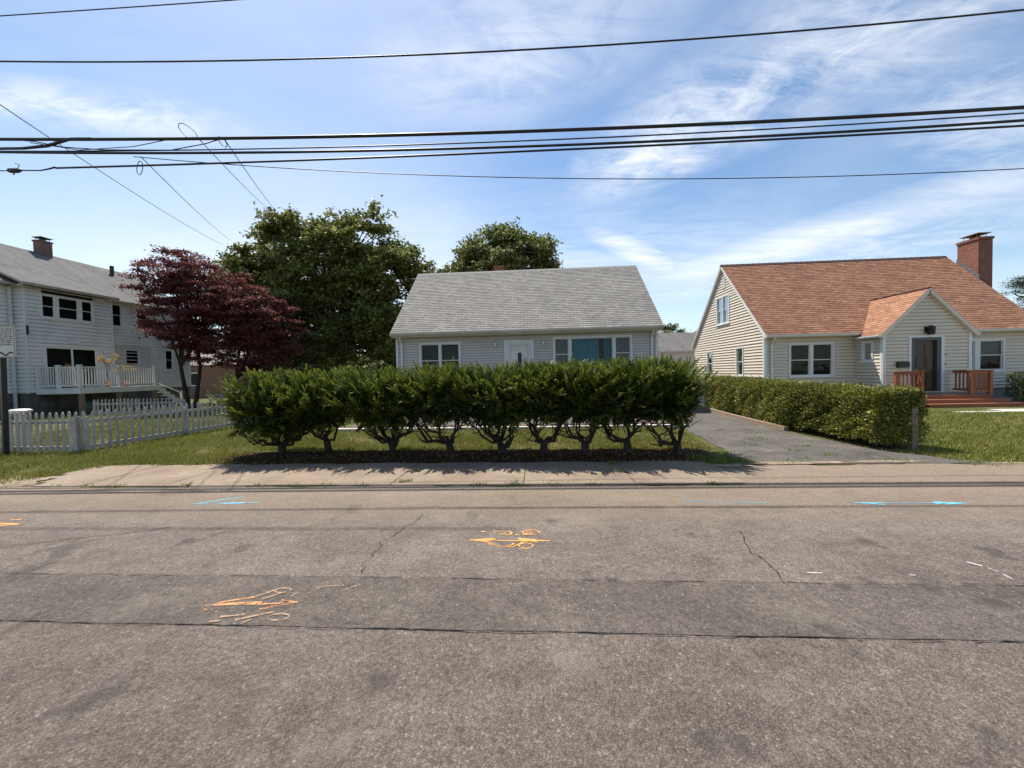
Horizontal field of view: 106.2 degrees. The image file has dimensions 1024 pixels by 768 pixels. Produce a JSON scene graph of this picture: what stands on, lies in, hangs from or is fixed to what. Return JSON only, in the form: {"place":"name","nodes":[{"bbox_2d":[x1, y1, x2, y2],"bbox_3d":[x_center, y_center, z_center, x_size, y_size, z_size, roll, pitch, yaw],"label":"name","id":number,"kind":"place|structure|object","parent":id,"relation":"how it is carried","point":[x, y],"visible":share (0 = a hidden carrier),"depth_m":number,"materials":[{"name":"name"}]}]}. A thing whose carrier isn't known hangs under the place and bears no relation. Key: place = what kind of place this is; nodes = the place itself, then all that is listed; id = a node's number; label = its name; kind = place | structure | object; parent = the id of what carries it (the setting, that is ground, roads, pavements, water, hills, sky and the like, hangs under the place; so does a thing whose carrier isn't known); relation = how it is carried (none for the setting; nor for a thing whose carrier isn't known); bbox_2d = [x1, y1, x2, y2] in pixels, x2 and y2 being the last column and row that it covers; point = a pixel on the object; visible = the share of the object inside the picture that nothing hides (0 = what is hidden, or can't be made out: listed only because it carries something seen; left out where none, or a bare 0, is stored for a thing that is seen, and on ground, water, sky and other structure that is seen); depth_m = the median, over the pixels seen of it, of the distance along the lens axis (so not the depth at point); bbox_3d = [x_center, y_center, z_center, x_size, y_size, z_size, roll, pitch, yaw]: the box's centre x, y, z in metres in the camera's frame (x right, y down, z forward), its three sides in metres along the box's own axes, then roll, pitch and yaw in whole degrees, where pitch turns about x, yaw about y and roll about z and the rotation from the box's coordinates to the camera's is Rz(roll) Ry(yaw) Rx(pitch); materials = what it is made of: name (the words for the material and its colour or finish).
{"place":"outdoors","nodes":[
{"label":"outdoors","id":0,"kind":"place"},
{"bbox_2d":[0,236,191,418],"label":"white house","id":1,"kind":"structure","parent":0,"point":[58,313],"depth_m":20.79,"materials":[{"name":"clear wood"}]},
{"bbox_2d":[39,293,95,323],"bbox_3d":[-23.642,-3.932,20.330,0.565,1.245,2.390,-1,2,4],"label":"window","id":2,"kind":"structure","parent":1,"relation":"in","point":[53,307],"depth_m":20.55,"materials":[{"name":"clear glass"}]},
{"bbox_2d":[42,344,99,387],"bbox_3d":[-23.579,-0.928,20.495,0.545,2.220,2.470,-1,2,4],"label":"sliding door","id":3,"kind":"structure","parent":1,"relation":"in","point":[53,354],"depth_m":20.65,"materials":[{"name":"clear glass"}]},
{"bbox_2d":[62,370,85,387],"bbox_3d":[-22.736,-0.278,19.918,0.797,0.954,0.760,-1,2,25],"label":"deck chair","id":4,"kind":"object","parent":1,"relation":"on","point":[71,379],"visible":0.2,"depth_m":20.00,"materials":[{"name":"grey plastic"}]},
{"bbox_2d":[61,363,87,387],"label":"potted plant","id":5,"kind":"object","parent":1,"relation":"on","point":[68,371],"visible":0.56,"depth_m":19.17,"materials":[{"name":"yellow plant"}]},
{"bbox_2d":[96,354,116,386],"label":"potted plant","id":6,"kind":"object","parent":1,"relation":"on","point":[101,359],"visible":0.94,"depth_m":20.41,"materials":[{"name":"yellow plant"}]},
{"bbox_2d":[112,303,123,327],"bbox_3d":[-24.061,-4.123,23.214,0.565,1.425,0.700,-1,2,4],"label":"window","id":7,"kind":"structure","parent":1,"relation":"in","point":[117,309],"depth_m":23.47,"materials":[{"name":"black glass"}]},
{"bbox_2d":[112,365,137,385],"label":"potted plant","id":8,"kind":"object","parent":1,"relation":"on","point":[125,374],"visible":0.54,"depth_m":21.34,"materials":[{"name":"yellow plant"}]},
{"bbox_2d":[125,349,139,365],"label":"window","id":9,"kind":"structure","parent":1,"relation":"in","point":[128,352],"depth_m":24.40,"materials":[{"name":"black glass"}]},
{"bbox_2d":[135,308,147,329],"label":"window","id":10,"kind":"structure","parent":1,"relation":"in","point":[142,317],"depth_m":24.97,"materials":[{"name":"black glass"}]},
{"bbox_2d":[164,349,174,370],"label":"window","id":11,"kind":"structure","parent":1,"relation":"in","point":[169,354],"depth_m":26.72,"materials":[{"name":"black glass"}]},
{"bbox_2d":[0,104,222,244],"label":"service drop","id":12,"kind":"object","parent":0,"point":[96,168],"visible":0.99,"depth_m":12.15,"materials":[{"name":"black rubber"}]},
{"bbox_2d":[0,0,236,16],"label":"utility wire","id":13,"kind":"object","parent":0,"point":[118,7],"visible":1,"depth_m":8.53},
{"bbox_2d":[1,402,240,453],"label":"side yard grass","id":14,"kind":"structure","parent":0,"point":[113,430],"depth_m":12.51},
{"bbox_2d":[207,390,222,403],"bbox_3d":[-20.003,0.854,25.916,0.795,0.954,0.760,-3,2,-44],"label":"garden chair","id":15,"kind":"object","parent":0,"point":[221,398],"visible":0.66,"depth_m":25.91,"materials":[{"name":"grey plastic"}]},
{"bbox_2d":[190,350,316,397],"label":"brick house","id":16,"kind":"structure","parent":0,"point":[211,376],"depth_m":34.83,"materials":[{"name":"brown brick"}]},
{"bbox_2d":[191,373,200,385],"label":"window","id":17,"kind":"structure","parent":16,"relation":"in","point":[193,375],"depth_m":34.87,"materials":[{"name":"black glass"}]},
{"bbox_2d":[7,461,745,486],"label":"sidewalk","id":18,"kind":"structure","parent":0,"point":[604,473],"depth_m":6.18,"materials":[{"name":"concrete"}]},
{"bbox_2d":[47,426,1018,486],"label":"weeds","id":19,"kind":"object","parent":18,"relation":"on","point":[725,460],"visible":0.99,"depth_m":6.47,"materials":[{"name":"green plant"}]},
{"bbox_2d":[277,426,712,451],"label":"strip lawn","id":20,"kind":"structure","parent":0,"point":[339,444],"depth_m":8.90,"materials":[{"name":"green plant"}]},
{"bbox_2d":[0,463,1023,767],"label":"road","id":21,"kind":"structure","parent":0,"point":[104,695],"depth_m":2.22,"materials":[{"name":"grey asphalt"}]},
{"bbox_2d":[0,519,20,525],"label":"utility marking","id":22,"kind":"object","parent":21,"relation":"on","point":[10,523],"visible":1,"depth_m":4.41,"materials":[{"name":"orange paint"}]},
{"bbox_2d":[198,497,258,503],"bbox_3d":[-3.684,1.533,5.069,0.870,0.001,0.319,-1,2,4],"label":"utility marking","id":23,"kind":"object","parent":21,"relation":"on","point":[231,502],"visible":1,"depth_m":4.97,"materials":[{"name":"paint"}]},
{"bbox_2d":[3,468,1013,496],"bbox_3d":[-0.114,1.429,5.427,17.005,0.036,1.575,-1,2,4],"label":"grit","id":24,"kind":"object","parent":21,"relation":"on","point":[528,482],"visible":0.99,"depth_m":5.46,"materials":[{"name":"grey gravel"}]},
{"bbox_2d":[471,530,549,548],"bbox_3d":[-0.025,1.487,3.704,0.770,0.002,0.425,-1,2,4],"label":"utility marking","id":25,"kind":"object","parent":21,"relation":"on","point":[520,539],"visible":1,"depth_m":3.67,"materials":[{"name":"paint"}]},
{"bbox_2d":[0,573,1023,640],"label":"road patch","id":26,"kind":"object","parent":21,"relation":"on","point":[894,611],"visible":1,"depth_m":2.64,"materials":[{"name":"grey asphalt"}]},
{"bbox_2d":[205,596,298,609],"bbox_3d":[-1.841,1.552,2.728,0.655,0.001,0.167,-1,2,0],"label":"utility marking","id":27,"kind":"object","parent":26,"relation":"on","point":[252,603],"visible":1,"depth_m":2.73,"materials":[{"name":"paint"}]},
{"bbox_2d":[209,585,356,622],"bbox_3d":[-1.583,1.546,2.721,0.789,0.001,0.480,-1,2,4],"label":"utility marking","id":28,"kind":"object","parent":26,"relation":"on","point":[221,616],"visible":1,"depth_m":2.60,"materials":[{"name":"orange paint"}]},
{"bbox_2d":[2,506,1023,641],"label":"road crack","id":29,"kind":"object","parent":26,"relation":"on","point":[485,578],"visible":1,"depth_m":2.59,"materials":[{"name":"black asphalt"}]},
{"bbox_2d":[853,501,961,504],"bbox_3d":[4.564,1.365,4.409,1.200,0.001,0.110,-1,2,2],"label":"utility marking","id":30,"kind":"object","parent":21,"relation":"on","point":[937,502],"visible":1,"depth_m":4.41,"materials":[{"name":"white paint"}]},
{"bbox_2d":[0,397,1023,487],"bbox_3d":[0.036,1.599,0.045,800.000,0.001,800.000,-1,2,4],"label":"ground","id":31,"kind":"structure","parent":0,"point":[715,449],"depth_m":8.93,"materials":[{"name":"green plant"}]},
{"bbox_2d":[0,326,16,455],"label":"yard sign","id":32,"kind":"object","parent":31,"relation":"on","point":[7,342],"visible":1,"depth_m":8.52,"materials":[{"name":"white metal"}]},
{"bbox_2d":[8,408,32,446],"bbox_3d":[-12.188,1.110,9.555,0.400,1.000,0.400,-1,2,4],"label":"trash bin","id":33,"kind":"object","parent":31,"relation":"on","point":[25,411],"visible":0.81,"depth_m":9.48,"materials":[{"name":"white plastic"}]},
{"bbox_2d":[85,397,103,413],"bbox_3d":[-21.932,1.120,20.084,0.900,0.835,0.886,-1,2,4],"label":"compost bin","id":34,"kind":"object","parent":31,"relation":"on","point":[89,405],"visible":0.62,"depth_m":19.78,"materials":[{"name":"green plastic"}]},
{"bbox_2d":[0,401,249,451],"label":"picket fence","id":35,"kind":"object","parent":31,"relation":"on","point":[76,428],"visible":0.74,"depth_m":9.16,"materials":[{"name":"white wood"}]},
{"bbox_2d":[122,399,138,409],"bbox_3d":[-21.536,1.151,21.613,0.070,0.570,1.200,-1,2,4],"label":"fence panel","id":36,"kind":"object","parent":31,"relation":"on","point":[130,404],"visible":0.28,"depth_m":21.68,"materials":[{"name":"white wood"}]},
{"bbox_2d":[92,397,185,415],"bbox_3d":[-18.074,1.084,18.652,4.231,0.812,0.160,-1,2,-3],"label":"picket fence","id":37,"kind":"object","parent":31,"relation":"on","point":[96,408],"visible":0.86,"depth_m":18.57,"materials":[{"name":"white wood"}]},
{"bbox_2d":[113,244,257,408],"bbox_3d":[-17.630,-3.025,20.952,6.808,8.908,4.865,-1,2,15],"label":"maple tree","id":38,"kind":"object","parent":31,"relation":"on","point":[183,283],"visible":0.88,"depth_m":20.28,"materials":[{"name":"red plant"}]},
{"bbox_2d":[179,272,312,383],"bbox_3d":[-14.899,-2.375,21.651,6.195,7.441,5.017,-1,2,4],"label":"maple tree","id":39,"kind":"object","parent":31,"relation":"on","point":[252,336],"visible":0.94,"depth_m":20.78,"materials":[{"name":"red plant"}]},
{"bbox_2d":[199,241,315,372],"bbox_3d":[-19.168,-4.948,30.195,10.145,12.273,7.507,-1,2,4],"label":"broadleaf tree","id":40,"kind":"object","parent":31,"relation":"on","point":[237,263],"visible":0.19,"depth_m":28.32,"materials":[{"name":"green plant"}]},
{"bbox_2d":[239,194,438,376],"bbox_3d":[-12.738,-6.106,28.574,14.908,14.385,9.375,-1,2,4],"label":"broadleaf tree","id":41,"kind":"object","parent":31,"relation":"on","point":[348,278],"visible":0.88,"depth_m":26.94,"materials":[{"name":"green plant"}]},
{"bbox_2d":[313,356,387,372],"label":"wood","id":42,"kind":"object","parent":31,"relation":"on","point":[363,364],"visible":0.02,"depth_m":60.46,"materials":[{"name":"plant"}]},
{"bbox_2d":[0,412,723,483],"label":"front lawn","id":43,"kind":"structure","parent":31,"relation":"on","point":[123,455],"depth_m":8.19,"materials":[{"name":"green plant"}]},
{"bbox_2d":[201,447,718,464],"bbox_3d":[-1.140,1.395,7.502,9.700,0.036,1.260,-1,2,4],"label":"mulch bed","id":44,"kind":"object","parent":31,"relation":"on","point":[397,456],"visible":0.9,"depth_m":7.34,"materials":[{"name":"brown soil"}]},
{"bbox_2d":[206,366,328,453],"bbox_3d":[-4.849,0.558,8.051,2.497,1.907,2.321,-1,2,4],"label":"yew shrub","id":45,"kind":"object","parent":44,"relation":"on","point":[251,397],"visible":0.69,"depth_m":7.51,"materials":[{"name":"green plant"}]},
{"bbox_2d":[262,363,365,451],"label":"yew shrub","id":46,"kind":"object","parent":44,"relation":"on","point":[324,421],"visible":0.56,"depth_m":7.56,"materials":[{"name":"green plant"}]},
{"bbox_2d":[318,363,431,452],"bbox_3d":[-2.642,0.505,7.856,2.354,1.928,2.266,-1,2,4],"label":"yew shrub","id":47,"kind":"object","parent":44,"relation":"on","point":[374,396],"visible":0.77,"depth_m":7.38,"materials":[{"name":"green plant"}]},
{"bbox_2d":[379,356,484,452],"bbox_3d":[-1.383,0.464,7.748,2.311,1.963,2.132,-1,2,4],"label":"yew shrub","id":48,"kind":"object","parent":44,"relation":"on","point":[437,403],"visible":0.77,"depth_m":7.27,"materials":[{"name":"green plant"}]},
{"bbox_2d":[446,359,541,452],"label":"yew shrub","id":49,"kind":"object","parent":44,"relation":"on","point":[492,414],"visible":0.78,"depth_m":7.22,"materials":[{"name":"green plant"}]},
{"bbox_2d":[495,357,592,453],"bbox_3d":[0.621,0.429,7.570,2.073,1.948,2.191,-1,2,4],"label":"yew shrub","id":50,"kind":"object","parent":44,"relation":"on","point":[543,406],"visible":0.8,"depth_m":7.06,"materials":[{"name":"green plant"}]},
{"bbox_2d":[537,355,635,453],"bbox_3d":[1.370,0.400,7.443,2.100,1.976,2.142,-1,2,4],"label":"yew shrub","id":51,"kind":"object","parent":44,"relation":"on","point":[583,413],"visible":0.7,"depth_m":6.96,"materials":[{"name":"green plant"}]},
{"bbox_2d":[582,355,688,452],"bbox_3d":[2.154,0.396,7.412,2.081,1.956,2.097,-1,2,4],"label":"yew shrub","id":52,"kind":"object","parent":44,"relation":"on","point":[626,414],"visible":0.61,"depth_m":6.88,"materials":[{"name":"green plant"}]},
{"bbox_2d":[623,353,717,452],"bbox_3d":[2.929,0.372,7.403,1.768,1.964,2.164,-1,2,4],"label":"yew shrub","id":53,"kind":"object","parent":44,"relation":"on","point":[683,396],"visible":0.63,"depth_m":6.88,"materials":[{"name":"green plant"}]},
{"bbox_2d":[435,216,563,272],"bbox_3d":[-0.626,-6.570,32.871,10.730,14.524,10.065,-2,2,-30],"label":"broadleaf tree","id":54,"kind":"object","parent":31,"relation":"on","point":[505,247],"visible":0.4,"depth_m":30.52,"materials":[{"name":"green plant"}]},
{"bbox_2d":[340,423,666,427],"bbox_3d":[-0.241,1.239,11.179,9.825,0.110,0.100,-1,2,4],"label":"brick edging","id":55,"kind":"object","parent":31,"relation":"on","point":[515,425],"visible":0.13,"depth_m":11.10,"materials":[{"name":"red brick"}]},
{"bbox_2d":[350,414,665,426],"bbox_3d":[-0.161,1.229,13.004,9.950,0.001,3.350,-1,2,4],"label":"front pad","id":56,"kind":"object","parent":31,"relation":"on","point":[452,423],"depth_m":12.31,"materials":[{"name":"concrete"}]},
{"bbox_2d":[338,424,684,431],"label":"path kerb","id":57,"kind":"structure","parent":31,"relation":"on","point":[432,428],"depth_m":10.99,"materials":[{"name":"grey concrete"}]},
{"bbox_2d":[0,460,1023,486],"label":"dirt margin","id":58,"kind":"object","parent":31,"relation":"on","point":[31,481],"visible":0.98,"depth_m":6.30,"materials":[{"name":"brown soil"}]},
{"bbox_2d":[661,323,687,332],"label":"distant tree","id":59,"kind":"object","parent":31,"relation":"on","point":[672,328],"visible":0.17,"depth_m":44.88,"materials":[{"name":"green plant"}]},
{"bbox_2d":[697,406,788,430],"bbox_3d":[7.261,1.018,12.991,0.175,0.110,6.800,-1,2,7],"label":"edging timber","id":60,"kind":"object","parent":31,"relation":"on","point":[768,424],"visible":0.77,"depth_m":11.32,"materials":[{"name":"wood"}]},
{"bbox_2d":[703,373,931,446],"bbox_3d":[7.584,0.405,11.254,1.399,1.428,8.364,-1,2,6],"label":"privet hedge","id":61,"kind":"object","parent":31,"relation":"on","point":[872,416],"visible":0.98,"depth_m":8.43,"materials":[{"name":"green plant"}]},
{"bbox_2d":[907,408,917,449],"bbox_3d":[7.531,0.838,7.231,0.100,0.780,0.100,-1,2,4],"label":"hedge post","id":62,"kind":"object","parent":31,"relation":"on","point":[912,445],"visible":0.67,"depth_m":7.19,"materials":[{"name":"grey wood"}]},
{"bbox_2d":[956,411,1014,412],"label":"walk slab","id":63,"kind":"structure","parent":31,"relation":"on","point":[983,411],"depth_m":12.37,"materials":[{"name":"white concrete"}]},
{"bbox_2d":[989,409,1023,411],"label":"front walk","id":64,"kind":"structure","parent":31,"relation":"on","point":[1016,410],"depth_m":12.79,"materials":[{"name":"white concrete"}]},
{"bbox_2d":[997,275,1023,308],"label":"pine tree","id":65,"kind":"object","parent":31,"relation":"on","point":[1018,282],"visible":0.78,"depth_m":35.19,"materials":[{"name":"green plant"}]},
{"bbox_2d":[1003,371,1023,400],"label":"box hedge","id":66,"kind":"object","parent":31,"relation":"on","point":[1011,376],"visible":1,"depth_m":15.55,"materials":[{"name":"green plant"}]},
{"bbox_2d":[0,105,1023,140],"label":"utility wire","id":67,"kind":"object","parent":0,"point":[1003,108],"visible":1,"depth_m":8.01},
{"bbox_2d":[0,137,217,149],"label":"utility wire","id":68,"kind":"object","parent":67,"relation":"attached to","point":[46,145],"visible":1,"depth_m":8.69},
{"bbox_2d":[178,123,267,208],"bbox_3d":[-12.731,-9.200,19.079,0.450,7.317,24.267,-2,2,-27],"label":"service drop","id":69,"kind":"object","parent":67,"relation":"attached to","point":[217,158],"visible":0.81,"depth_m":9.96,"materials":[{"name":"black rubber"}]},
{"bbox_2d":[218,136,272,206],"bbox_3d":[-12.213,-9.183,19.123,0.182,7.578,24.460,-2,2,-28],"label":"service drop","id":70,"kind":"object","parent":67,"relation":"attached to","point":[241,164],"visible":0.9,"depth_m":10.04,"materials":[{"name":"black rubber"}]},
{"bbox_2d":[0,119,1023,153],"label":"utility wire","id":71,"kind":"object","parent":67,"relation":"attached to","point":[597,143],"visible":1,"depth_m":8.02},
{"bbox_2d":[62,112,1023,151],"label":"utility wire","id":72,"kind":"object","parent":67,"relation":"attached to","point":[548,139],"visible":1,"depth_m":8.00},
{"bbox_2d":[0,9,1023,62],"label":"utility wire","id":73,"kind":"object","parent":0,"point":[765,33],"visible":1,"depth_m":7.98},
{"bbox_2d":[0,0,1023,350],"label":"sky","id":74,"kind":"structure","parent":0,"point":[678,234],"materials":[{"name":"blue"}]},
{"bbox_2d":[389,265,663,410],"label":"grey house","id":75,"kind":"structure","parent":0,"point":[498,314],"depth_m":16.32,"materials":[{"name":"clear wood"}]},
{"bbox_2d":[419,342,460,370],"bbox_3d":[-3.008,-0.978,16.422,1.840,1.565,0.565,-1,2,4],"label":"window","id":76,"kind":"structure","parent":75,"relation":"in","point":[433,352],"depth_m":16.67,"materials":[{"name":"white glass"}]},
{"bbox_2d":[510,345,527,366],"bbox_3d":[0.312,-0.552,16.089,0.770,2.150,0.110,-1,2,4],"label":"door","id":77,"kind":"structure","parent":75,"relation":"in","point":[519,352],"depth_m":16.04,"materials":[{"name":"white paint"}]},
{"bbox_2d":[553,335,632,370],"bbox_3d":[3.314,-1.240,16.009,3.280,1.485,0.565,-1,2,4],"label":"window","id":78,"kind":"structure","parent":75,"relation":"in","point":[605,347],"depth_m":15.90,"materials":[{"name":"clear glass"}]},
{"bbox_2d":[55,124,1023,168],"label":"utility wire","id":79,"kind":"object","parent":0,"point":[648,145],"visible":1,"depth_m":8.00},
{"bbox_2d":[0,163,55,174],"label":"cable splice","id":80,"kind":"object","parent":79,"relation":"attached to","point":[13,170],"visible":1,"depth_m":8.77,"materials":[{"name":"black plastic"}]},
{"bbox_2d":[136,158,229,239],"bbox_3d":[-15.154,-7.943,19.353,0.129,6.234,25.578,-2,2,-32],"label":"service drop","id":81,"kind":"object","parent":79,"relation":"attached to","point":[168,184],"visible":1,"depth_m":10.17,"materials":[{"name":"black rubber"}]},
{"bbox_2d":[133,156,1023,178],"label":"utility wire","id":82,"kind":"object","parent":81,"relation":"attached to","point":[594,178],"visible":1,"depth_m":7.97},
{"bbox_2d":[658,332,696,367],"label":"grey garage","id":83,"kind":"structure","parent":0,"point":[679,345],"depth_m":29.75,"materials":[{"name":"paint"}]},
{"bbox_2d":[677,405,990,463],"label":"driveway","id":84,"kind":"structure","parent":0,"point":[777,443],"depth_m":7.76,"materials":[{"name":"grey asphalt"}]},
{"bbox_2d":[697,380,706,404],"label":"garden gate","id":85,"kind":"structure","parent":84,"relation":"on","point":[702,400],"depth_m":16.54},
{"bbox_2d":[691,232,1023,407],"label":"cream house","id":86,"kind":"structure","parent":0,"point":[944,331],"depth_m":17.60,"materials":[{"name":"beige wood"}]},
{"bbox_2d":[707,351,713,374],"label":"window","id":87,"kind":"structure","parent":86,"relation":"in","point":[710,361],"depth_m":23.37,"materials":[{"name":"white glass"}]},
{"bbox_2d":[716,293,729,326],"bbox_3d":[11.938,-4.087,21.360,0.565,1.605,1.520,-1,2,4],"label":"window","id":88,"kind":"structure","parent":86,"relation":"in","point":[722,303],"depth_m":21.39,"materials":[{"name":"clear glass"}]},
{"bbox_2d":[735,346,744,376],"bbox_3d":[11.891,-1.128,19.686,0.565,1.545,0.800,-1,2,4],"label":"window","id":89,"kind":"structure","parent":86,"relation":"in","point":[739,351],"depth_m":19.96,"materials":[{"name":"clear glass"}]},
{"bbox_2d":[788,342,834,377],"bbox_3d":[13.578,-1.089,17.662,2.000,1.585,0.565,-1,2,4],"label":"window","id":90,"kind":"structure","parent":86,"relation":"in","point":[815,359],"depth_m":17.88,"materials":[{"name":"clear glass"}]},
{"bbox_2d":[914,340,934,389],"bbox_3d":[17.051,-0.767,15.936,0.880,2.070,0.122,-1,2,4],"label":"front door","id":91,"kind":"structure","parent":86,"relation":"in","point":[924,349],"depth_m":15.93,"materials":[{"name":"wood"}]},
{"bbox_2d":[860,232,990,362],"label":"house trim","id":92,"kind":"structure","parent":86,"relation":"in","point":[867,348],"depth_m":16.88,"materials":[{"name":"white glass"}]},
{"bbox_2d":[967,338,1005,371],"bbox_3d":[20.546,-1.255,17.211,2.290,1.465,0.565,-1,2,4],"label":"window","id":93,"kind":"structure","parent":86,"relation":"in","point":[987,354],"depth_m":17.02,"materials":[{"name":"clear glass"}]},
{"bbox_2d":[882,409,1023,462],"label":"lawn","id":94,"kind":"structure","parent":0,"point":[994,442],"depth_m":8.01,"materials":[{"name":"green plant"}]}
]}

